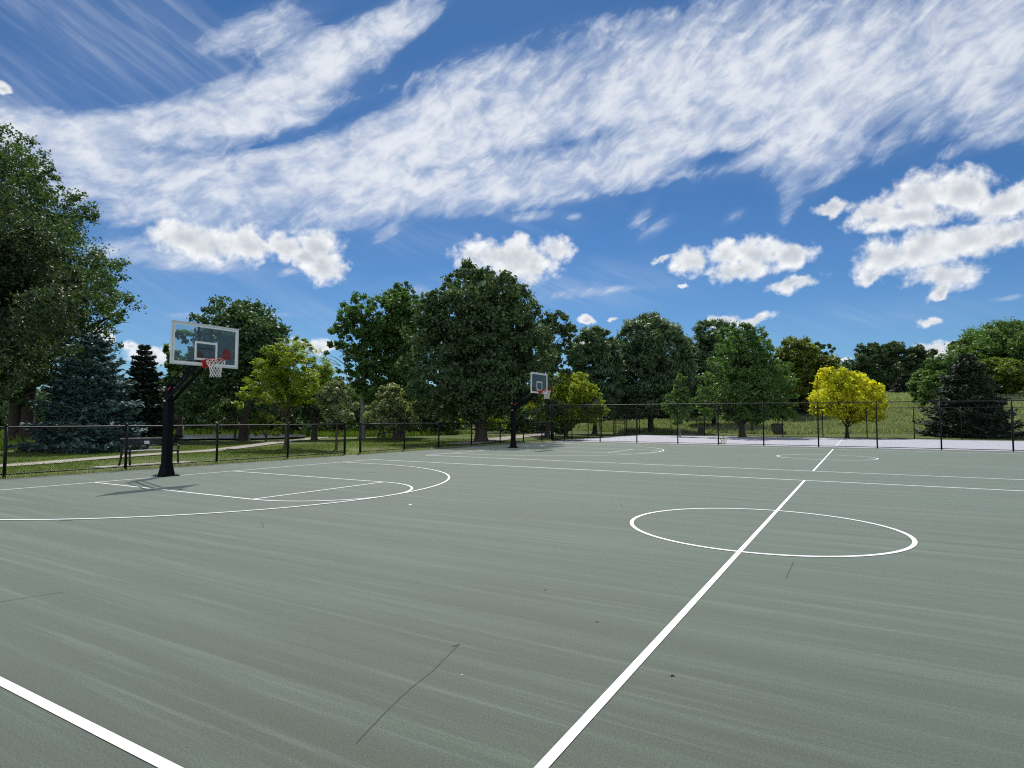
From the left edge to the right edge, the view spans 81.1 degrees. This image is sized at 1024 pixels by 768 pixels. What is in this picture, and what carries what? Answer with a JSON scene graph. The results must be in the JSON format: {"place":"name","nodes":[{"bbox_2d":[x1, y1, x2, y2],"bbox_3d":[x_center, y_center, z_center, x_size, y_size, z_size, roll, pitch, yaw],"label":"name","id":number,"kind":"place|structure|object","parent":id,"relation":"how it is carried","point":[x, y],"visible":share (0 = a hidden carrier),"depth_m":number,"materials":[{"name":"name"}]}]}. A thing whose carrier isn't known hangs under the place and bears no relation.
{"place":"outdoors","nodes":[
{"label":"outdoors","id":0,"kind":"place"},
{"bbox_2d":[0,437,325,466],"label":"path","id":1,"kind":"structure","parent":0,"point":[106,457],"depth_m":25.68,"materials":[{"name":"concrete"}]},
{"bbox_2d":[0,426,474,450],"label":"lush grass","id":2,"kind":"structure","parent":0,"point":[351,433],"depth_m":54.72,"materials":[{"name":"green plant"}]},
{"bbox_2d":[179,434,304,438],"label":"pond water","id":3,"kind":"structure","parent":0,"point":[188,436],"depth_m":47.60,"materials":[{"name":"grey liquid"}]},
{"bbox_2d":[447,431,554,443],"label":"path","id":4,"kind":"structure","parent":0,"point":[506,438],"depth_m":44.53,"materials":[{"name":"concrete"}]},
{"bbox_2d":[0,390,1023,477],"bbox_3d":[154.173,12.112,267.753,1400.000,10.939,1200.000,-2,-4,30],"label":"ground","id":5,"kind":"structure","parent":0,"point":[466,436],"depth_m":44.41,"materials":[{"name":"green plant"}]},
{"bbox_2d":[0,175,92,399],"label":"broadleaf tree","id":6,"kind":"object","parent":5,"relation":"on","point":[25,270],"visible":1,"depth_m":25.65,"materials":[{"name":"green plant"}]},
{"bbox_2d":[0,121,146,439],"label":"cottonwood tree","id":7,"kind":"object","parent":5,"relation":"on","point":[20,410],"visible":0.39,"depth_m":40.61,"materials":[{"name":"green plant"}]},
{"bbox_2d":[8,332,154,453],"bbox_3d":[-20.120,0.507,28.464,5.984,5.935,5.628,-2,-4,30],"label":"blue spruce","id":8,"kind":"object","parent":5,"relation":"on","point":[77,388],"visible":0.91,"depth_m":27.57,"materials":[{"name":"green plant"}]},
{"bbox_2d":[93,461,203,469],"bbox_3d":[-11.673,2.637,19.350,1.250,0.080,2.900,-2,-4,30],"label":"concrete pad","id":9,"kind":"object","parent":5,"relation":"on","point":[135,464],"visible":0.18,"depth_m":18.90,"materials":[{"name":"grey concrete"}]},
{"bbox_2d":[118,437,179,465],"bbox_3d":[-11.721,2.175,19.383,0.697,0.870,1.592,-2,-4,30],"label":"park bench","id":10,"kind":"object","parent":9,"relation":"on","point":[140,441],"visible":0.59,"depth_m":19.32,"materials":[{"name":"black metal"}]},
{"bbox_2d":[119,344,184,442],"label":"dark spruce","id":11,"kind":"object","parent":5,"relation":"on","point":[146,377],"visible":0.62,"depth_m":36.61,"materials":[{"name":"green plant"}]},
{"bbox_2d":[0,422,345,478],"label":"chain link fence","id":12,"kind":"object","parent":5,"relation":"on","point":[127,426],"visible":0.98,"depth_m":17.89,"materials":[{"name":"black metal"}]},
{"bbox_2d":[156,329,204,436],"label":"young tree","id":13,"kind":"object","parent":5,"relation":"on","point":[171,369],"visible":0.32,"depth_m":45.83,"materials":[{"name":"green plant"}]},
{"bbox_2d":[218,392,239,439],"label":"tree","id":14,"kind":"object","parent":5,"relation":"on","point":[231,418],"visible":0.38,"depth_m":44.73,"materials":[{"name":"green plant"}]},
{"bbox_2d":[171,294,293,440],"bbox_3d":[-20.180,-1.067,42.110,9.582,10.372,8.070,0,-3,-1],"label":"shade tree","id":15,"kind":"object","parent":5,"relation":"on","point":[254,323],"visible":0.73,"depth_m":40.86,"materials":[{"name":"green plant"}]},
{"bbox_2d":[0,438,517,476],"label":"lawn grass","id":16,"kind":"structure","parent":5,"relation":"on","point":[349,442],"depth_m":27.21,"materials":[{"name":"green plant"}]},
{"bbox_2d":[247,410,284,441],"bbox_3d":[-16.422,2.850,39.955,2.412,2.283,2.919,-2,-4,30],"label":"wispy shrub","id":17,"kind":"object","parent":5,"relation":"on","point":[262,417],"visible":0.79,"depth_m":39.72,"materials":[{"name":"green plant"}]},
{"bbox_2d":[0,439,554,478],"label":"fence","id":18,"kind":"object","parent":5,"relation":"on","point":[116,469],"visible":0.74,"depth_m":20.49,"materials":[{"name":"black metal"}]},
{"bbox_2d":[233,335,336,447],"bbox_3d":[-11.745,0.414,30.915,5.960,6.144,4.425,-2,-4,30],"label":"locust tree","id":19,"kind":"object","parent":5,"relation":"on","point":[279,371],"visible":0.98,"depth_m":30.61,"materials":[{"name":"green plant"}]},
{"bbox_2d":[286,364,348,439],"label":"shade tree","id":20,"kind":"object","parent":5,"relation":"on","point":[306,411],"visible":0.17,"depth_m":42.81,"materials":[{"name":"green plant"}]},
{"bbox_2d":[314,375,359,449],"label":"young maple","id":21,"kind":"object","parent":5,"relation":"on","point":[334,400],"visible":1,"depth_m":29.38,"materials":[{"name":"green plant"}]},
{"bbox_2d":[322,290,383,437],"bbox_3d":[-12.506,-1.458,47.108,4.543,11.759,4.138,0,-3,-4],"label":"poplar tree","id":22,"kind":"object","parent":5,"relation":"on","point":[355,352],"visible":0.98,"depth_m":46.71,"materials":[{"name":"green plant"}]},
{"bbox_2d":[0,375,761,433],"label":"woodland","id":23,"kind":"object","parent":5,"relation":"on","point":[199,419],"visible":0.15,"depth_m":60.16,"materials":[{"name":"green plant"}]},
{"bbox_2d":[377,428,403,438],"bbox_3d":[-9.280,3.768,45.433,1.800,0.790,1.700,0,-3,10],"label":"picnic table","id":24,"kind":"object","parent":5,"relation":"on","point":[396,432],"visible":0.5,"depth_m":45.61,"materials":[{"name":"grey metal"}]},
{"bbox_2d":[362,382,425,439],"bbox_3d":[-8.003,1.928,41.149,4.229,4.192,4.248,0,-3,-4],"label":"flowering shrub","id":25,"kind":"object","parent":5,"relation":"on","point":[393,400],"visible":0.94,"depth_m":40.39,"materials":[{"name":"green plant"}]},
{"bbox_2d":[360,281,432,437],"bbox_3d":[-9.247,-2.017,49.372,6.303,13.149,6.652,0,-3,7],"label":"poplar tree","id":26,"kind":"object","parent":5,"relation":"on","point":[396,303],"visible":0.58,"depth_m":48.15,"materials":[{"name":"green plant"}]},
{"bbox_2d":[359,421,552,453],"bbox_3d":[-1.856,2.840,33.958,0.112,1.415,18.907,-2,-4,30],"label":"chain link fence","id":27,"kind":"object","parent":5,"relation":"on","point":[491,437],"visible":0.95,"depth_m":31.20,"materials":[{"name":"black metal"}]},
{"bbox_2d":[394,257,561,441],"bbox_3d":[-2.168,-2.187,40.046,10.862,12.398,10.222,0,-3,-3],"label":"maple tree","id":28,"kind":"object","parent":5,"relation":"on","point":[487,358],"visible":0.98,"depth_m":37.48,"materials":[{"name":"green plant"}]},
{"bbox_2d":[460,415,509,435],"bbox_3d":[-2.251,3.465,53.824,4.186,2.648,3.992,2,-4,-28],"label":"green shrub","id":29,"kind":"object","parent":5,"relation":"on","point":[490,421],"visible":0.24,"depth_m":53.54,"materials":[{"name":"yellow plant"}]},
{"bbox_2d":[0,441,1023,479],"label":"asphalt margin","id":30,"kind":"object","parent":5,"relation":"on","point":[445,448],"visible":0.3,"depth_m":26.22,"materials":[{"name":"grey asphalt"}]},
{"bbox_2d":[0,441,1023,767],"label":"basketball court","id":31,"kind":"object","parent":30,"relation":"on","point":[314,633],"visible":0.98,"depth_m":4.78,"materials":[{"name":"grey concrete"}]},
{"bbox_2d":[0,676,182,767],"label":"sideline","id":32,"kind":"object","parent":31,"relation":"on","point":[152,758],"depth_m":2.95,"materials":[{"name":"white paint"}]},
{"bbox_2d":[94,482,247,498],"bbox_3d":[-7.370,2.244,12.701,5.790,0.001,0.055,-2,-4,30],"label":"lane line","id":33,"kind":"object","parent":31,"relation":"on","point":[172,490],"visible":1,"depth_m":12.58,"materials":[{"name":"white paint"}]},
{"bbox_2d":[5,459,373,489],"bbox_3d":[-8.970,2.416,15.707,0.055,0.001,15.225,-2,-4,30],"label":"baseline","id":34,"kind":"object","parent":31,"relation":"on","point":[189,474],"visible":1,"depth_m":15.33,"materials":[{"name":"white paint"}]},
{"bbox_2d":[153,320,238,476],"bbox_3d":[-8.122,0.462,15.559,1.702,3.900,2.378,3,-4,-39],"label":"basketball hoop","id":35,"kind":"object","parent":31,"relation":"on","point":[166,468],"visible":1,"depth_m":15.63,"materials":[{"name":"metal"}]},
{"bbox_2d":[0,462,449,519],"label":"three point line","id":36,"kind":"object","parent":31,"relation":"on","point":[245,510],"visible":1,"depth_m":9.97,"materials":[{"name":"white paint"}]},
{"bbox_2d":[237,471,378,481],"bbox_3d":[-5.563,2.429,15.809,5.790,0.001,0.055,-2,-4,30],"label":"lane line","id":37,"kind":"object","parent":31,"relation":"on","point":[309,476],"visible":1,"depth_m":15.68,"materials":[{"name":"white paint"}]},
{"bbox_2d":[256,482,380,498],"bbox_3d":[-3.980,2.258,12.814,0.055,0.001,3.660,-2,-4,30],"label":"free throw line","id":38,"kind":"object","parent":31,"relation":"on","point":[317,490],"visible":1,"depth_m":12.55,"materials":[{"name":"white paint"}]},
{"bbox_2d":[253,482,412,500],"bbox_3d":[-3.173,2.232,12.346,1.828,0.001,3.655,-2,-4,30],"label":"free throw arc","id":39,"kind":"object","parent":31,"relation":"on","point":[350,499],"visible":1,"depth_m":11.38,"materials":[{"name":"white paint"}]},
{"bbox_2d":[355,645,457,743],"bbox_3d":[-0.552,1.724,3.431,0.024,0.001,1.296,-1,-3,17],"label":"surface crack","id":40,"kind":"object","parent":31,"relation":"on","point":[410,688],"visible":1,"depth_m":3.41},
{"bbox_2d":[507,372,551,447],"bbox_3d":[1.062,1.401,31.348,1.702,3.900,2.378,3,-4,-39],"label":"basketball hoop","id":41,"kind":"object","parent":31,"relation":"on","point":[539,383],"visible":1,"depth_m":31.40,"materials":[{"name":"black metal"}]},
{"bbox_2d":[454,444,663,455],"bbox_3d":[3.507,3.248,29.586,7.618,0.001,12.035,-2,-4,30],"label":"three point line","id":42,"kind":"object","parent":31,"relation":"on","point":[586,455],"visible":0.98,"depth_m":26.14,"materials":[{"name":"white paint"}]},
{"bbox_2d":[534,480,805,767],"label":"line","id":43,"kind":"object","parent":31,"relation":"on","point":[548,759],"visible":1,"depth_m":3.63,"materials":[{"name":"white paint"}]},
{"bbox_2d":[374,459,1017,490],"bbox_3d":[7.335,2.415,15.009,28.955,0.001,0.072,-2,-4,30],"label":"sideline","id":44,"kind":"object","parent":31,"relation":"on","point":[727,476],"visible":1,"depth_m":15.71,"materials":[{"name":"white paint"}]},
{"bbox_2d":[431,455,1019,479],"bbox_3d":[8.901,2.575,17.703,28.955,0.001,0.072,-2,-4,30],"label":"sideline","id":45,"kind":"object","parent":31,"relation":"on","point":[749,468],"visible":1,"depth_m":18.59,"materials":[{"name":"white paint"}]},
{"bbox_2d":[630,508,917,556],"bbox_3d":[3.526,2.024,8.461,3.655,0.001,3.655,-2,-4,30],"label":"circle","id":46,"kind":"object","parent":31,"relation":"on","point":[913,544],"visible":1,"depth_m":7.51,"materials":[{"name":"white paint"}]},
{"bbox_2d":[813,449,832,470],"bbox_3d":[12.710,2.964,24.251,0.055,0.001,15.225,-2,-4,30],"label":"line","id":47,"kind":"object","parent":31,"relation":"on","point":[814,469],"visible":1,"depth_m":21.75,"materials":[{"name":"white paint"}]},
{"bbox_2d":[551,399,1023,451],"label":"chain link fence","id":48,"kind":"object","parent":30,"relation":"on","point":[817,419],"visible":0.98,"depth_m":33.77,"materials":[{"name":"black metal"}]},
{"bbox_2d":[531,309,577,437],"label":"shade tree","id":49,"kind":"object","parent":5,"relation":"on","point":[558,328],"visible":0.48,"depth_m":48.77,"materials":[{"name":"green plant"}]},
{"bbox_2d":[522,371,609,435],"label":"golden tree","id":50,"kind":"object","parent":5,"relation":"on","point":[578,387],"visible":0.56,"depth_m":51.94,"materials":[{"name":"green plant"}]},
{"bbox_2d":[564,325,625,433],"bbox_3d":[8.757,-0.480,63.130,6.604,11.833,6.999,-2,-4,30],"label":"oval tree","id":51,"kind":"object","parent":5,"relation":"on","point":[598,357],"visible":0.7,"depth_m":61.72,"materials":[{"name":"green plant"}]},
{"bbox_2d":[552,404,637,439],"bbox_3d":[7.558,3.204,50.354,0.112,2.635,18.607,-2,-4,30],"label":"chain link fence","id":52,"kind":"object","parent":5,"relation":"on","point":[626,418],"visible":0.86,"depth_m":48.30,"materials":[{"name":"black metal"}]},
{"bbox_2d":[613,420,625,435],"bbox_3d":[10.035,4.165,55.943,1.200,1.523,0.155,0,-3,1],"label":"timber frame","id":53,"kind":"object","parent":5,"relation":"on","point":[621,423],"visible":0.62,"depth_m":55.91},
{"bbox_2d":[611,311,701,431],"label":"oval tree","id":54,"kind":"object","parent":5,"relation":"on","point":[653,337],"visible":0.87,"depth_m":65.24,"materials":[{"name":"green plant"}]},
{"bbox_2d":[660,373,696,436],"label":"young tree","id":55,"kind":"object","parent":5,"relation":"on","point":[678,391],"visible":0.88,"depth_m":52.68,"materials":[{"name":"green plant"}]},
{"bbox_2d":[698,427,703,434],"bbox_3d":[18.941,4.692,59.928,0.682,0.769,0.682,-1,-3,13],"label":"litter bin","id":56,"kind":"object","parent":5,"relation":"on","point":[701,430],"visible":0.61,"depth_m":59.62,"materials":[{"name":"grey metal"}]},
{"bbox_2d":[677,318,745,425],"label":"oval tree","id":57,"kind":"object","parent":5,"relation":"on","point":[703,350],"visible":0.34,"depth_m":72.72,"materials":[{"name":"green plant"}]},
{"bbox_2d":[692,320,799,436],"bbox_3d":[20.272,-0.456,51.565,8.257,10.430,9.168,-2,-4,30],"label":"ash tree","id":58,"kind":"object","parent":5,"relation":"on","point":[754,376],"visible":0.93,"depth_m":50.45,"materials":[{"name":"green plant"}]},
{"bbox_2d":[771,423,783,433],"bbox_3d":[26.538,4.466,59.941,1.045,1.076,1.045,-1,-3,13],"label":"litter bin","id":59,"kind":"object","parent":5,"relation":"on","point":[778,427],"visible":0.66,"depth_m":59.49,"materials":[{"name":"grey metal"}]},
{"bbox_2d":[559,435,1023,450],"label":"tennis court","id":60,"kind":"object","parent":5,"relation":"on","point":[767,440],"visible":0.5,"depth_m":40.90,"materials":[{"name":"grey concrete"}]},
{"bbox_2d":[572,386,1023,434],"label":"meadow grass","id":61,"kind":"structure","parent":5,"relation":"on","point":[726,428],"depth_m":69.55,"materials":[{"name":"green plant"}]},
{"bbox_2d":[766,335,841,413],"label":"olive tree","id":62,"kind":"object","parent":5,"relation":"on","point":[806,358],"visible":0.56,"depth_m":79.29,"materials":[{"name":"green plant"}]},
{"bbox_2d":[639,406,1023,440],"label":"chain link fence","id":63,"kind":"object","parent":5,"relation":"on","point":[960,412],"visible":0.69,"depth_m":48.75,"materials":[{"name":"black metal"}]},
{"bbox_2d":[815,341,848,370],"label":"shade tree","id":64,"kind":"object","parent":5,"relation":"on","point":[822,346],"visible":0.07,"depth_m":93.83,"materials":[{"name":"green plant"}]},
{"bbox_2d":[806,365,888,436],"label":"golden tree","id":65,"kind":"object","parent":5,"relation":"on","point":[843,384],"visible":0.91,"depth_m":49.65,"materials":[{"name":"yellow plant"}]},
{"bbox_2d":[840,342,905,391],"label":"hill tree","id":66,"kind":"object","parent":5,"relation":"on","point":[867,355],"visible":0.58,"depth_m":106.01,"materials":[{"name":"green plant"}]},
{"bbox_2d":[872,340,924,392],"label":"hill tree","id":67,"kind":"object","parent":5,"relation":"on","point":[896,348],"visible":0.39,"depth_m":110.07,"materials":[{"name":"green plant"}]},
{"bbox_2d":[887,377,909,392],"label":"spruce","id":68,"kind":"object","parent":5,"relation":"on","point":[899,386],"visible":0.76,"depth_m":97.77,"materials":[{"name":"green plant"}]},
{"bbox_2d":[893,343,942,387],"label":"hill tree","id":69,"kind":"object","parent":5,"relation":"on","point":[920,352],"visible":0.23,"depth_m":108.93,"materials":[{"name":"green plant"}]},
{"bbox_2d":[905,353,959,405],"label":"hill tree","id":70,"kind":"object","parent":5,"relation":"on","point":[919,381],"visible":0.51,"depth_m":75.65,"materials":[{"name":"green plant"}]},
{"bbox_2d":[947,330,979,351],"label":"hill tree","id":71,"kind":"object","parent":5,"relation":"on","point":[952,342],"visible":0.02,"depth_m":106.06,"materials":[{"name":"green plant"}]},
{"bbox_2d":[914,353,1023,438],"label":"spruce","id":72,"kind":"object","parent":5,"relation":"on","point":[966,380],"visible":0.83,"depth_m":50.84,"materials":[{"name":"green plant"}]},
{"bbox_2d":[941,316,1023,381],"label":"hill tree","id":73,"kind":"object","parent":5,"relation":"on","point":[1005,339],"visible":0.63,"depth_m":90.46,"materials":[{"name":"green plant"}]},
{"bbox_2d":[979,357,1023,394],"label":"hill tree","id":74,"kind":"object","parent":5,"relation":"on","point":[1008,376],"visible":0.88,"depth_m":79.03,"materials":[{"name":"green plant"}]},
{"bbox_2d":[0,0,1023,418],"label":"sky","id":75,"kind":"structure","parent":0,"point":[842,174],"materials":[{"name":"blue"}]}
]}

